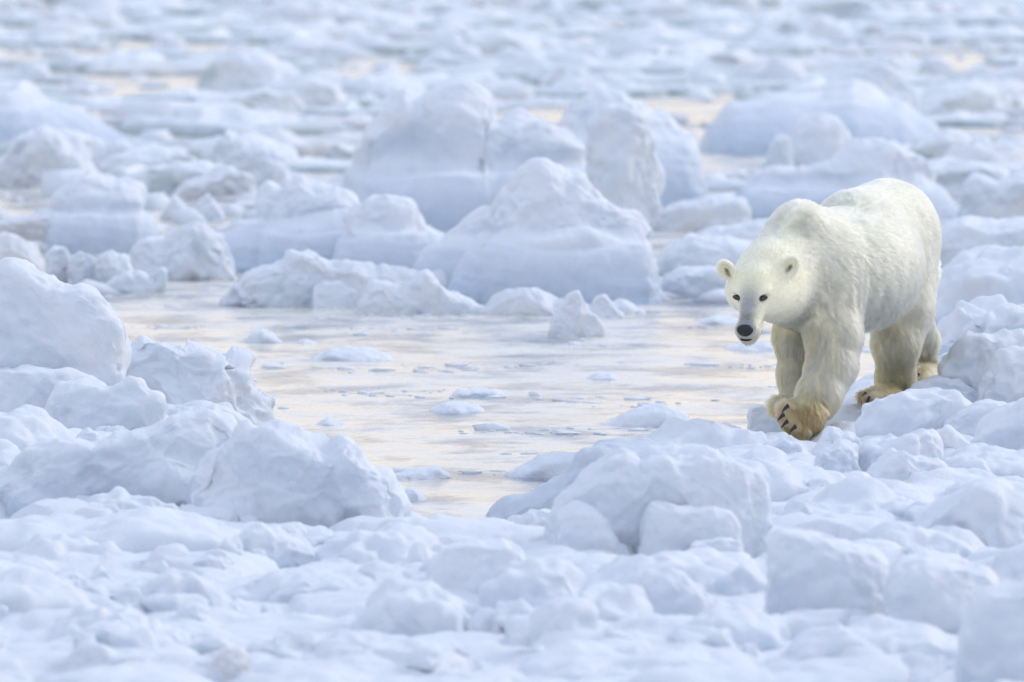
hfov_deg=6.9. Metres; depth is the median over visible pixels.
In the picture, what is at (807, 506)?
snow clod
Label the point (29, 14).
ice floe
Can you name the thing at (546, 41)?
ice floe
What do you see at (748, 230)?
snow mound
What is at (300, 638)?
snow clod
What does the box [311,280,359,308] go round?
ice boulder
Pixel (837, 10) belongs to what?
ice floe
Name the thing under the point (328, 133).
ice floe
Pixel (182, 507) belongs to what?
snow clod
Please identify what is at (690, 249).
snow mound
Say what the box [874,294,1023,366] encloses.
snow mound
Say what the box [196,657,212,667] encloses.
snow clod
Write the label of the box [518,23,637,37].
ice floe
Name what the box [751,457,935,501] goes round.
snow terrace
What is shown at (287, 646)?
snow clod
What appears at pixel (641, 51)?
ice floe
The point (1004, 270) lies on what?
ice chunk
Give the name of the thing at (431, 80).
ice floe
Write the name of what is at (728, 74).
ice floe
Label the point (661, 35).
ice floe
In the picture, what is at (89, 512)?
snow clod
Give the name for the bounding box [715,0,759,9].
ice floe
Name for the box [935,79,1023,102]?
ice floe
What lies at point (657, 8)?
ice floe
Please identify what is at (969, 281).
snow mound
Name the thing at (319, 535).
snow clod
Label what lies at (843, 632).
snow clod
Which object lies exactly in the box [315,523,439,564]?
snow mound
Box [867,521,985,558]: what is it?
snow mound
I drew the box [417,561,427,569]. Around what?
snow clod
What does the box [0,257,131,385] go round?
ice block
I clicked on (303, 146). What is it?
ice floe
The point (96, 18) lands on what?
ice floe
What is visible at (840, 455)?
ice chunk
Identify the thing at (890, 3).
ice floe
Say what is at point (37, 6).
ice floe
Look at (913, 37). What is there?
ice floe
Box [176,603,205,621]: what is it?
snow clod
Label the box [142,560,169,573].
snow clod
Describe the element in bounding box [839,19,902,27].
ice floe
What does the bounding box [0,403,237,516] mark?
ice block
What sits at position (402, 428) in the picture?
water
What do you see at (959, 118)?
ice floe
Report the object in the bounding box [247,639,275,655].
snow clod
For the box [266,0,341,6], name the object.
ice floe
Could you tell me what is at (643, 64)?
ice floe
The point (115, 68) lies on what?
ice floe
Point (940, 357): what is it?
ice chunk
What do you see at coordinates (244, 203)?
ice floe
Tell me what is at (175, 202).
ice chunk
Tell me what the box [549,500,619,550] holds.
snow boulder
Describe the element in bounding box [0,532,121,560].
snow mound
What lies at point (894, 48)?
ice floe
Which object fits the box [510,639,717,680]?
snow mound
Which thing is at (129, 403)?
snow boulder
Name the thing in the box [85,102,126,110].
ice floe
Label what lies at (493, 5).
ice floe
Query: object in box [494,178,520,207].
ice chunk
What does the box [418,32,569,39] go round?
ice floe
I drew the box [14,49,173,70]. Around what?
ice floe
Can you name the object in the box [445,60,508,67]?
ice floe
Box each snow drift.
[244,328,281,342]
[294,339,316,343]
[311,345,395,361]
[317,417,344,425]
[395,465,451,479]
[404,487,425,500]
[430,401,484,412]
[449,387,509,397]
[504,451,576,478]
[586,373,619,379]
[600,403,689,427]
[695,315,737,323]
[724,341,772,350]
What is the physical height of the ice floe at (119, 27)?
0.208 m
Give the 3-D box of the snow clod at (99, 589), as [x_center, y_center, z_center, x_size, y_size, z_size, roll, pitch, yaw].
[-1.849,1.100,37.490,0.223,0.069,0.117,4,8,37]
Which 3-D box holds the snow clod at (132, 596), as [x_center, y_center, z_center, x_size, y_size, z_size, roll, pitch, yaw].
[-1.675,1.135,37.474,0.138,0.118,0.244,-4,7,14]
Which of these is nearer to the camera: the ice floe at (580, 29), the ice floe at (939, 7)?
the ice floe at (580, 29)
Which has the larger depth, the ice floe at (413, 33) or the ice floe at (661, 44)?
the ice floe at (413, 33)
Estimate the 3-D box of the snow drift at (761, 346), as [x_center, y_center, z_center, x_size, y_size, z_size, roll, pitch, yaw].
[1.658,0.053,57.699,0.473,0.114,0.438,0,4,0]
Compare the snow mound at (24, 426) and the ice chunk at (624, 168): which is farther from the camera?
the ice chunk at (624, 168)
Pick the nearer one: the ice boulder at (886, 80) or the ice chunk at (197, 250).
the ice chunk at (197, 250)
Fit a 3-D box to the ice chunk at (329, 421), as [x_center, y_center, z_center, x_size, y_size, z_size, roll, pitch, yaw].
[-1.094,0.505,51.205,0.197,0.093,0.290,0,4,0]
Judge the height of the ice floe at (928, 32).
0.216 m
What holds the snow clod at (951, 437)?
on the snow ground
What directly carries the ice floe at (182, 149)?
on the frozen sea
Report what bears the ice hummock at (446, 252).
on the frozen sea
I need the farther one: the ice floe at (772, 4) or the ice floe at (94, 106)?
the ice floe at (772, 4)
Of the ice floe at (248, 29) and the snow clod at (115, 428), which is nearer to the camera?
the snow clod at (115, 428)
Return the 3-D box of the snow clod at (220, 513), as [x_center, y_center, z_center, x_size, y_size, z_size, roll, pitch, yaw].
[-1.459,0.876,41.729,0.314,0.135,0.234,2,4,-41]
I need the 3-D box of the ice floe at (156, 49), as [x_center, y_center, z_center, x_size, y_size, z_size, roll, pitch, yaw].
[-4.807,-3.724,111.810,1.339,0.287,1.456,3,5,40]
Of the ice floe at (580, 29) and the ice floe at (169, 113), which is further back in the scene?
the ice floe at (580, 29)
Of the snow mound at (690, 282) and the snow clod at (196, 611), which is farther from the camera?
the snow mound at (690, 282)
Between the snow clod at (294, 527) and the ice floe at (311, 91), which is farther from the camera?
the ice floe at (311, 91)
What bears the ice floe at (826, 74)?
on the frozen sea
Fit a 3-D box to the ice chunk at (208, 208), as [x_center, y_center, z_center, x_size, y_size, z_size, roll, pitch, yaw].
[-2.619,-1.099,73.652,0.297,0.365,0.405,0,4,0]
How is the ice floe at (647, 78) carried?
on the frozen sea
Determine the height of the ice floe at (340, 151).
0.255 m
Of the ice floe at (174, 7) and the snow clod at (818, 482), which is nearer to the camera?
the snow clod at (818, 482)
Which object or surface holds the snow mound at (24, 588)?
on the snow ground
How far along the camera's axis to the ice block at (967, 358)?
48.59 m
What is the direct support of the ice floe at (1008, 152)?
on the frozen sea
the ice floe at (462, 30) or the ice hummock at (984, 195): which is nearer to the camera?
the ice hummock at (984, 195)
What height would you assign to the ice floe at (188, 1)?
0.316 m
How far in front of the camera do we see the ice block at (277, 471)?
41.85 m
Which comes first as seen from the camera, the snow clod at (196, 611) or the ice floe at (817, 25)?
the snow clod at (196, 611)
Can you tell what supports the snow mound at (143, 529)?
on the snow ground
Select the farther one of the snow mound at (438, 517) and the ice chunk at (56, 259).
the ice chunk at (56, 259)
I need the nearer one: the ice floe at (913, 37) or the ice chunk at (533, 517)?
the ice chunk at (533, 517)
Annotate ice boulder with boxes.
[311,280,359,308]
[789,112,850,166]
[841,63,920,112]
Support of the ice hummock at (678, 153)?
on the water
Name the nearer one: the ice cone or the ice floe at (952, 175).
the ice cone
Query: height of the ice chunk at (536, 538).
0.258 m
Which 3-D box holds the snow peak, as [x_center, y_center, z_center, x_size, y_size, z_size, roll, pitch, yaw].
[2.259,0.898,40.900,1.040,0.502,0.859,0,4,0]
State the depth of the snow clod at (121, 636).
35.79 m
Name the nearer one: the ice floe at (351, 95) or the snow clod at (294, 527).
the snow clod at (294, 527)
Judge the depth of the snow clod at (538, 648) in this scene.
35.60 m
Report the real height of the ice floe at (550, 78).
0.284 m
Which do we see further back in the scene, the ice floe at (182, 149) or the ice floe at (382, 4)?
the ice floe at (382, 4)
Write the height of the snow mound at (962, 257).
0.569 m
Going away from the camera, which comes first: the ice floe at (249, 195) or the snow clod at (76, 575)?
the snow clod at (76, 575)
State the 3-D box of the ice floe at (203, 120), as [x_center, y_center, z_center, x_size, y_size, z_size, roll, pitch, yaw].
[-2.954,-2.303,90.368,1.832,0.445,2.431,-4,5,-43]
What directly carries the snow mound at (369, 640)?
on the snow ground
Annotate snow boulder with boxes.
[45,375,168,430]
[166,400,247,421]
[426,538,526,592]
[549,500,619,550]
[636,565,717,615]
[689,537,743,552]
[854,387,971,437]
[858,428,944,471]
[866,448,947,480]
[910,375,977,402]
[943,399,1006,436]
[943,454,996,475]
[954,580,1023,681]
[970,397,1023,449]
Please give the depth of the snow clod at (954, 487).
43.51 m
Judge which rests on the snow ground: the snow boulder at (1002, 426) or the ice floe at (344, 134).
the snow boulder at (1002, 426)
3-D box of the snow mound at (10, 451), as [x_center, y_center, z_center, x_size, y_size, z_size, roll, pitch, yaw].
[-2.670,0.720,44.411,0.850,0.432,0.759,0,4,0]
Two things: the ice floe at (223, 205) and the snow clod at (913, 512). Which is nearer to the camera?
the snow clod at (913, 512)
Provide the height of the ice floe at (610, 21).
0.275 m
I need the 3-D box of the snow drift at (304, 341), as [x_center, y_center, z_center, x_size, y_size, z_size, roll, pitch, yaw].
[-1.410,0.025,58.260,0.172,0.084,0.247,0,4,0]
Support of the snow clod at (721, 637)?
on the snow ground
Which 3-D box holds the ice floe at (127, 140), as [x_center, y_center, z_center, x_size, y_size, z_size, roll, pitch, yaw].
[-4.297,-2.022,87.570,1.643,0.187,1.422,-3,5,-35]
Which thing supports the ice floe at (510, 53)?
on the frozen sea
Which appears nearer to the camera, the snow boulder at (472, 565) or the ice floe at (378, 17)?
the snow boulder at (472, 565)
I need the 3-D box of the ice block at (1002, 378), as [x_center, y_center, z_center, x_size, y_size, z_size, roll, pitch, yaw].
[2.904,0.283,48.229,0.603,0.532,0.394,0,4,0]
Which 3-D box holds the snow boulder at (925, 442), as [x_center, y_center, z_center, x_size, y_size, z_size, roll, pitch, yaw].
[2.034,0.658,44.966,0.548,0.390,0.397,0,4,0]
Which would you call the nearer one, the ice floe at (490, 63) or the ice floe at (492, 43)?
the ice floe at (490, 63)
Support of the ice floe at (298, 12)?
on the frozen sea
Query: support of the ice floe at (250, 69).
on the frozen sea
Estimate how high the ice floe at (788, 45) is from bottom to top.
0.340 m
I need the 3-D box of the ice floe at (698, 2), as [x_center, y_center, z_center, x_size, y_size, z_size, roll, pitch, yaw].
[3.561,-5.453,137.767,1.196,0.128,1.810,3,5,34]
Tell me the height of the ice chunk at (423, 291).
0.453 m
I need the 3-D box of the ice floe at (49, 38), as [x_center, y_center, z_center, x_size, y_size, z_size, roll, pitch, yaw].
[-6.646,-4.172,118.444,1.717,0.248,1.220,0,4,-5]
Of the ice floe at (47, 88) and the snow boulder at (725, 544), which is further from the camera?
the ice floe at (47, 88)
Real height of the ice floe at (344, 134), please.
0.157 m
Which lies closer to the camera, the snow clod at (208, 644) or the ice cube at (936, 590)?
the snow clod at (208, 644)
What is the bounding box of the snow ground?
[0,304,1023,681]
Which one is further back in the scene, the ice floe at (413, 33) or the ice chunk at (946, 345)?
the ice floe at (413, 33)
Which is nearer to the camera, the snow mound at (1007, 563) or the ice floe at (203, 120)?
the snow mound at (1007, 563)
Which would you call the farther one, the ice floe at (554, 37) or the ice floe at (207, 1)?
the ice floe at (207, 1)
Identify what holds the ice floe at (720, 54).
on the water
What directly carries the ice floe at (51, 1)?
on the frozen sea
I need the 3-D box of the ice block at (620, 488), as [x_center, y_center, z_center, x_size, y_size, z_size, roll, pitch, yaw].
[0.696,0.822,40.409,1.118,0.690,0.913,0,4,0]
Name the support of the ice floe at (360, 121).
on the frozen sea
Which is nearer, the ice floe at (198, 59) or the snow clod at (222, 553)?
the snow clod at (222, 553)
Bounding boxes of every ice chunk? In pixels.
[0,232,44,271]
[44,245,69,282]
[67,251,95,284]
[75,427,100,441]
[91,139,133,169]
[94,250,133,283]
[106,267,167,292]
[128,221,236,279]
[160,195,187,220]
[169,165,256,200]
[195,193,224,221]
[205,646,251,681]
[211,129,291,188]
[232,522,316,567]
[355,269,486,314]
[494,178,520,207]
[506,508,550,526]
[528,535,542,541]
[585,103,665,221]
[588,294,624,317]
[763,438,804,453]
[765,134,794,166]
[812,426,860,455]
[813,439,861,472]
[938,352,947,361]
[939,339,955,355]
[999,266,1012,274]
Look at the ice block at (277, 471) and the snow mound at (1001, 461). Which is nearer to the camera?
the ice block at (277, 471)
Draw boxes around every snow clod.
[0,605,8,618]
[48,642,146,669]
[63,572,84,579]
[73,579,90,587]
[73,631,95,649]
[74,507,113,518]
[80,584,112,598]
[86,565,115,580]
[92,624,157,649]
[94,426,109,430]
[105,425,128,431]
[113,586,143,609]
[140,593,208,613]
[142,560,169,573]
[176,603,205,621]
[179,504,196,510]
[186,633,237,654]
[187,507,237,521]
[190,632,215,638]
[192,554,225,569]
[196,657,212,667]
[203,516,225,526]
[205,549,233,563]
[208,652,215,657]
[213,536,242,554]
[238,515,259,521]
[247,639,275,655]
[251,549,266,556]
[260,604,278,612]
[268,581,311,602]
[273,630,320,661]
[278,522,307,537]
[282,630,322,646]
[303,524,334,546]
[357,649,384,657]
[358,561,403,583]
[404,541,434,564]
[406,646,441,670]
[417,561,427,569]
[431,544,449,551]
[453,647,473,655]
[465,607,494,631]
[468,658,485,670]
[494,599,532,627]
[501,615,530,647]
[523,645,544,654]
[527,596,598,642]
[603,627,632,638]
[666,625,717,642]
[699,628,741,649]
[716,560,766,595]
[742,643,757,657]
[755,552,766,557]
[770,527,778,533]
[780,497,818,515]
[808,478,829,489]
[819,532,848,540]
[835,630,858,637]
[901,547,926,553]
[902,501,928,521]
[903,652,946,681]
[936,424,971,448]
[945,482,964,494]
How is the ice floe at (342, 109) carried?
on the frozen sea
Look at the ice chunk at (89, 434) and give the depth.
46.07 m
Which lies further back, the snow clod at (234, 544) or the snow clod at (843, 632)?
the snow clod at (234, 544)
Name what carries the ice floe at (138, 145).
on the frozen sea
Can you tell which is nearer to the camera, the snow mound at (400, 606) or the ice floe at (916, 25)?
the snow mound at (400, 606)
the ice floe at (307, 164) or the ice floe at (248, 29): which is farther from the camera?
the ice floe at (248, 29)
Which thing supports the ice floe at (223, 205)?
on the water
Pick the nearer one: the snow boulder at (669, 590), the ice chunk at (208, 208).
the snow boulder at (669, 590)
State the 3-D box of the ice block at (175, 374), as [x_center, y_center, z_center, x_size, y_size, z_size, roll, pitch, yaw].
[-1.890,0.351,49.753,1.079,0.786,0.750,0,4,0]
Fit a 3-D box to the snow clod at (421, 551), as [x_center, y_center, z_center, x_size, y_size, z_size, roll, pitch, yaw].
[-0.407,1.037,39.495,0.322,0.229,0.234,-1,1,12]
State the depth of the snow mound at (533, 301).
61.20 m
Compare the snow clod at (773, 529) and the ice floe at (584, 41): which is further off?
the ice floe at (584, 41)
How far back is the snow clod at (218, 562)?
39.27 m
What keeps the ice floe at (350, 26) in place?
on the frozen sea
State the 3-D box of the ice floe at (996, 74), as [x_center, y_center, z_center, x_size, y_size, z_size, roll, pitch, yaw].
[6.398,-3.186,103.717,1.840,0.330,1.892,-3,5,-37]
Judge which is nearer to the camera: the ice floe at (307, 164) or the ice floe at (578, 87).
the ice floe at (307, 164)
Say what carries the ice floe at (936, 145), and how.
on the frozen sea
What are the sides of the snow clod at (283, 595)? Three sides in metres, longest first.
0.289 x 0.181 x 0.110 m
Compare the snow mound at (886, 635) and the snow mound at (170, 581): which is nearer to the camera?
the snow mound at (886, 635)
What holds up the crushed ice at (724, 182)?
on the frozen sea
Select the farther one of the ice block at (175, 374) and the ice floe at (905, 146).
the ice floe at (905, 146)
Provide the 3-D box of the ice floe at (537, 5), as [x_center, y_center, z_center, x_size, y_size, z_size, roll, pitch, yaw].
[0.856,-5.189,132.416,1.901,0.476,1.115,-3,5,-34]
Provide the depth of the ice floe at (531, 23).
123.69 m
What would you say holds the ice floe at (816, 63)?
on the frozen sea
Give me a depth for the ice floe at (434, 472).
47.35 m
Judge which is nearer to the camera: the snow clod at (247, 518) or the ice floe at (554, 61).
the snow clod at (247, 518)
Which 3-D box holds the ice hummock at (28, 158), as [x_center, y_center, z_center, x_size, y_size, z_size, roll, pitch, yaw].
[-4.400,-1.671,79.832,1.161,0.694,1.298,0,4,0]
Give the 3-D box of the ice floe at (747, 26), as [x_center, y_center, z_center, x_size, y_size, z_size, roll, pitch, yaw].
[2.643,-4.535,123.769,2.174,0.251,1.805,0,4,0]
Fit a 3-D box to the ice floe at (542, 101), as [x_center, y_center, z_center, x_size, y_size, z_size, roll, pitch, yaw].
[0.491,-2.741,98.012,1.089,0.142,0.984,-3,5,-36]
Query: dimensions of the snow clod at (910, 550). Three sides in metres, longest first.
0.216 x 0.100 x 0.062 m
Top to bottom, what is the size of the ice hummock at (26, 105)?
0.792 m
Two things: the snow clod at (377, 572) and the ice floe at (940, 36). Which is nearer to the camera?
the snow clod at (377, 572)
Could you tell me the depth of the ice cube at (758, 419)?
48.72 m
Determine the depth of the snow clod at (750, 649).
35.68 m
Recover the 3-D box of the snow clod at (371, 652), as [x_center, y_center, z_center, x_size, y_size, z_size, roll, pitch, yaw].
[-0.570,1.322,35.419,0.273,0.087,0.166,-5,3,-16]
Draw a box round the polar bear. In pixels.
[716,178,942,440]
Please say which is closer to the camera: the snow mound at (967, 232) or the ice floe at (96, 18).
the snow mound at (967, 232)
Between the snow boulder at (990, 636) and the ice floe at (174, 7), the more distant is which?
the ice floe at (174, 7)
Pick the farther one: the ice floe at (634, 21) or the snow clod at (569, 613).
the ice floe at (634, 21)
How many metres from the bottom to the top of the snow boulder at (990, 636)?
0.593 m
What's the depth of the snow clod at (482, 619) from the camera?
36.91 m
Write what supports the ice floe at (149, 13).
on the frozen sea
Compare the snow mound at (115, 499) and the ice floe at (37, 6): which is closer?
the snow mound at (115, 499)
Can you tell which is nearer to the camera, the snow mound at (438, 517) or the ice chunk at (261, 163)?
the snow mound at (438, 517)
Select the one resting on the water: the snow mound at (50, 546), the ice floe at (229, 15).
the ice floe at (229, 15)
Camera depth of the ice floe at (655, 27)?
122.42 m
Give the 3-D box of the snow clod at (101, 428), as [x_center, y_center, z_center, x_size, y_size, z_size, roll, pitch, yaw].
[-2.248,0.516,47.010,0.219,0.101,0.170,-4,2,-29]
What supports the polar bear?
on the snow ground
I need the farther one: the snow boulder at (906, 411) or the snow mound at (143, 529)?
the snow boulder at (906, 411)
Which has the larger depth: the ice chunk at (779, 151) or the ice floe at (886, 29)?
the ice floe at (886, 29)
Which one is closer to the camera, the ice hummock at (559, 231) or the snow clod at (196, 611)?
the snow clod at (196, 611)
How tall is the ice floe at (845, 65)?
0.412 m
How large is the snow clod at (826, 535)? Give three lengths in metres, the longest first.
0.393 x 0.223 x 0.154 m
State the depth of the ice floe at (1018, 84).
100.25 m
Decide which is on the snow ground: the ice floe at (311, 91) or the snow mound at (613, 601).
the snow mound at (613, 601)
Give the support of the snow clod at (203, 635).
on the snow ground
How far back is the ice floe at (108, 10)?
131.42 m
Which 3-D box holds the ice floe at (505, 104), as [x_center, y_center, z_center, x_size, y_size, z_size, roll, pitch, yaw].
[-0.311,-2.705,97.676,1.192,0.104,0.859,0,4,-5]
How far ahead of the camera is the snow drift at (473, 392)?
53.38 m
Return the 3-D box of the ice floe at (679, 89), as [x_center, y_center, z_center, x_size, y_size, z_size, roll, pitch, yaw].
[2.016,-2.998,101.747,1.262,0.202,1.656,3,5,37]
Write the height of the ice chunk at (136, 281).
0.304 m
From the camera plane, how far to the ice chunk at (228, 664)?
34.78 m
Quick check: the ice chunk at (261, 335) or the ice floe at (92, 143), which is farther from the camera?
the ice floe at (92, 143)
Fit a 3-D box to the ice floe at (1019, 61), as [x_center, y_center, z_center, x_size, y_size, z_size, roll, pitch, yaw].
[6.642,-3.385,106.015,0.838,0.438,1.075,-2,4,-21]
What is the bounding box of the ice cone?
[547,290,605,336]
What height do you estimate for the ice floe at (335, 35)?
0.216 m
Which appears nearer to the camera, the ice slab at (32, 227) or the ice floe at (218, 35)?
the ice slab at (32, 227)
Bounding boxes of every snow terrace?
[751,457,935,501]
[772,476,914,516]
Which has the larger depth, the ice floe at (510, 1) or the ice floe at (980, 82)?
the ice floe at (510, 1)
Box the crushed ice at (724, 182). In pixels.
[0,0,1023,478]
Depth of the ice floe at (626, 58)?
109.33 m
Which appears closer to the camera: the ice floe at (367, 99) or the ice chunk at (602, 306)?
the ice chunk at (602, 306)
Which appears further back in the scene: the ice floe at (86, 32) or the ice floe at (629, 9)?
the ice floe at (629, 9)
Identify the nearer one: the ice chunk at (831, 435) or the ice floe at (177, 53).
the ice chunk at (831, 435)
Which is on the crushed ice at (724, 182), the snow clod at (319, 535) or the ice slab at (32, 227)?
the ice slab at (32, 227)
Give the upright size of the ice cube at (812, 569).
0.566 m
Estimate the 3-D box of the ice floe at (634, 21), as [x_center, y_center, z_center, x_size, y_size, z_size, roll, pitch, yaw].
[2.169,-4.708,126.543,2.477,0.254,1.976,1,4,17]
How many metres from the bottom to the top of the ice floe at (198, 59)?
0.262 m
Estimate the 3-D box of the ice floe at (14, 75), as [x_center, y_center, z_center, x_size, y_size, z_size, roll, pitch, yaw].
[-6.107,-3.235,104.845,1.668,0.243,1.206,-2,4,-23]
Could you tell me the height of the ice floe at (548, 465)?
0.197 m
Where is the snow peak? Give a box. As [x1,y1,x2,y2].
[914,476,1023,548]
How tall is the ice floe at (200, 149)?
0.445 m
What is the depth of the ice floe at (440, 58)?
111.17 m
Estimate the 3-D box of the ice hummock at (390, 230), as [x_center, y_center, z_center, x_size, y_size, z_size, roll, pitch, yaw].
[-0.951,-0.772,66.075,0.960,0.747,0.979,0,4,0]
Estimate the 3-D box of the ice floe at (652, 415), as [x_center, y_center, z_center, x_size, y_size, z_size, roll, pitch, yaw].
[0.790,0.464,51.158,0.563,0.183,0.490,0,4,0]
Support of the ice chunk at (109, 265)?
on the water
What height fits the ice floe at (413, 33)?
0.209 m
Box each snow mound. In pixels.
[0,404,76,450]
[0,439,20,466]
[0,506,318,553]
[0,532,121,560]
[0,566,147,615]
[46,604,202,643]
[86,486,178,512]
[123,567,260,611]
[219,249,418,306]
[223,566,378,602]
[309,630,503,663]
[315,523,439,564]
[335,577,470,635]
[411,511,453,520]
[469,555,586,617]
[483,287,645,315]
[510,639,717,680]
[577,581,653,621]
[585,551,726,592]
[645,417,787,448]
[656,232,752,274]
[661,265,725,297]
[686,601,791,651]
[696,218,768,240]
[762,613,957,661]
[766,435,817,451]
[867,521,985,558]
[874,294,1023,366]
[934,246,1023,324]
[939,215,1023,266]
[942,245,1009,269]
[953,443,1023,477]
[984,542,1023,580]
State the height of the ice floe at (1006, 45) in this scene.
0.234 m
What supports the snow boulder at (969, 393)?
on the snow ground
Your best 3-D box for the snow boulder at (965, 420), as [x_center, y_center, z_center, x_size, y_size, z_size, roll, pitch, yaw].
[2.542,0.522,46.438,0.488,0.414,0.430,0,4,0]
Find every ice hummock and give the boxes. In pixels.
[0,80,128,141]
[0,125,101,186]
[45,170,159,252]
[223,175,359,271]
[331,194,444,268]
[342,79,586,231]
[412,206,488,286]
[448,157,661,304]
[561,88,707,207]
[700,78,939,155]
[734,137,958,218]
[957,172,1023,218]
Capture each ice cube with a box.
[747,405,783,433]
[763,528,889,614]
[880,552,999,633]
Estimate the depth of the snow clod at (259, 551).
39.79 m
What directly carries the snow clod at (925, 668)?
on the snow ground
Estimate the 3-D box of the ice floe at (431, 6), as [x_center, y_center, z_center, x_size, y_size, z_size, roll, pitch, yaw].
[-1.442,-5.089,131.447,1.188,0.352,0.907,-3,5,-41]
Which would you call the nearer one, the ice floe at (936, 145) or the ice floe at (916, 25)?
the ice floe at (936, 145)
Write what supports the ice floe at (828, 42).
on the frozen sea
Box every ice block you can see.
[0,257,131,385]
[0,364,95,412]
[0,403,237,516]
[126,335,275,425]
[185,419,412,527]
[485,437,660,519]
[543,442,772,557]
[937,328,1023,391]
[977,345,1023,402]
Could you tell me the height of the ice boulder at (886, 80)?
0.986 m
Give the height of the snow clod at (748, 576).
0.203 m
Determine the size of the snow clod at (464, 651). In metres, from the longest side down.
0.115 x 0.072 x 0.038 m
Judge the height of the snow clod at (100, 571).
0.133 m
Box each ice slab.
[0,210,69,241]
[636,500,743,555]
[649,194,750,231]
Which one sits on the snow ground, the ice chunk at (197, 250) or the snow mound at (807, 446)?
the snow mound at (807, 446)
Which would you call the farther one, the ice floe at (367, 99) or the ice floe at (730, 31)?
the ice floe at (730, 31)
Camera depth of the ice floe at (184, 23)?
124.60 m
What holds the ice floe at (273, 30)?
on the water
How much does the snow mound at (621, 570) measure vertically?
0.385 m
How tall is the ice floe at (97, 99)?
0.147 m
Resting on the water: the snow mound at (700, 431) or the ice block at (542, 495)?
the ice block at (542, 495)
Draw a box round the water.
[0,4,1023,518]
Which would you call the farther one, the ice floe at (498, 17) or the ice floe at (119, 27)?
the ice floe at (498, 17)
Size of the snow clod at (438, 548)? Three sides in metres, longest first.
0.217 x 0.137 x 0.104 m
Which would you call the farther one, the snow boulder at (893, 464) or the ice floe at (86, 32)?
the ice floe at (86, 32)
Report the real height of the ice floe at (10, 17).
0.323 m
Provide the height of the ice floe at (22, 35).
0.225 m
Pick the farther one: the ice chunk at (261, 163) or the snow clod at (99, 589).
the ice chunk at (261, 163)
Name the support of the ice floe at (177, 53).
on the frozen sea
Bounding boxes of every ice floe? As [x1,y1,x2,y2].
[0,8,86,25]
[0,9,41,17]
[0,27,30,32]
[0,32,26,37]
[0,32,85,45]
[0,68,18,73]
[0,70,89,83]
[0,81,66,92]
[0,89,78,101]
[9,0,45,12]
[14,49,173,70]
[24,26,134,40]
[35,6,180,21]
[39,9,144,26]
[43,0,68,3]
[63,96,155,104]
[69,130,104,156]
[81,25,139,30]
[83,7,128,14]
[83,60,209,75]
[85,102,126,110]
[93,45,175,56]
[97,29,203,39]
[97,146,196,174]
[103,141,161,147]
[111,160,224,196]
[114,101,357,138]
[117,16,255,30]
[117,88,228,101]
[119,0,259,15]
[125,138,180,143]
[131,108,309,121]
[146,10,290,24]
[147,146,188,153]
[159,48,349,62]
[159,126,360,156]
[164,55,347,70]
[177,0,198,3]
[183,27,331,43]
[187,132,300,162]
[194,88,306,112]
[196,49,297,92]
[197,0,217,3]
[211,190,256,202]
[216,0,257,6]
[219,203,244,210]
[226,21,296,34]
[233,199,255,207]
[236,82,361,97]
[243,42,277,49]
[253,26,306,33]
[255,0,285,7]
[257,175,343,189]
[262,2,346,21]
[263,74,342,106]
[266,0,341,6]
[287,156,351,172]
[288,112,373,129]
[294,99,389,116]
[297,20,389,32]
[301,27,355,38]
[317,122,363,135]
[324,144,355,158]
[329,132,362,137]
[332,7,418,27]
[342,72,427,98]
[343,30,463,54]
[343,93,379,105]
[373,0,398,9]
[381,28,433,39]
[386,0,485,9]
[387,0,450,13]
[398,52,493,64]
[399,6,534,25]
[402,71,536,90]
[407,15,497,28]
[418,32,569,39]
[422,51,641,79]
[433,24,489,34]
[441,6,560,18]
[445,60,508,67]
[453,0,515,8]
[461,30,541,54]
[467,45,620,61]
[481,0,518,3]
[495,100,537,106]
[509,96,574,106]
[512,17,556,28]
[514,0,613,11]
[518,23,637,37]
[523,73,729,84]
[532,35,579,46]
[533,77,669,97]
[538,67,619,85]
[556,7,632,16]
[561,37,645,45]
[563,16,627,27]
[579,40,732,47]
[588,3,695,13]
[589,29,743,43]
[598,46,653,58]
[606,53,720,64]
[611,0,700,2]
[620,19,759,32]
[622,57,738,73]
[623,16,696,26]
[626,26,695,32]
[633,0,692,16]
[639,83,735,94]
[652,42,755,65]
[656,6,802,26]
[673,70,734,76]
[681,0,712,4]
[686,24,812,38]
[695,77,828,90]
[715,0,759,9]
[724,35,838,54]
[728,70,847,82]
[732,57,838,70]
[733,82,925,99]
[752,16,833,26]
[753,38,843,45]
[754,53,851,62]
[758,0,787,8]
[768,13,884,38]
[795,0,875,20]
[820,28,991,44]
[826,70,968,85]
[830,53,925,74]
[838,22,923,32]
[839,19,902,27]
[845,8,981,24]
[857,41,968,54]
[866,138,910,149]
[873,0,926,8]
[874,30,929,44]
[890,22,963,27]
[898,0,963,6]
[902,1,952,12]
[908,128,992,159]
[920,82,1023,115]
[921,27,961,34]
[925,110,1010,126]
[928,70,966,76]
[930,159,1008,192]
[935,6,1023,25]
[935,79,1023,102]
[942,141,1023,162]
[945,2,1023,13]
[958,25,1023,42]
[959,65,1023,81]
[964,132,1016,141]
[971,40,1023,51]
[984,54,1023,65]
[984,78,1023,89]
[988,161,1023,174]
[1012,57,1023,65]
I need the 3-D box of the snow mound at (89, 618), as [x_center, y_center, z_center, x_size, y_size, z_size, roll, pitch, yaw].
[-1.677,1.300,36.507,0.965,0.338,0.770,0,4,0]
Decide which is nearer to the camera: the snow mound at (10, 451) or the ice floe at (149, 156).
the snow mound at (10, 451)
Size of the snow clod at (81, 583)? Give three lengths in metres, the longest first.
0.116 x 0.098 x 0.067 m

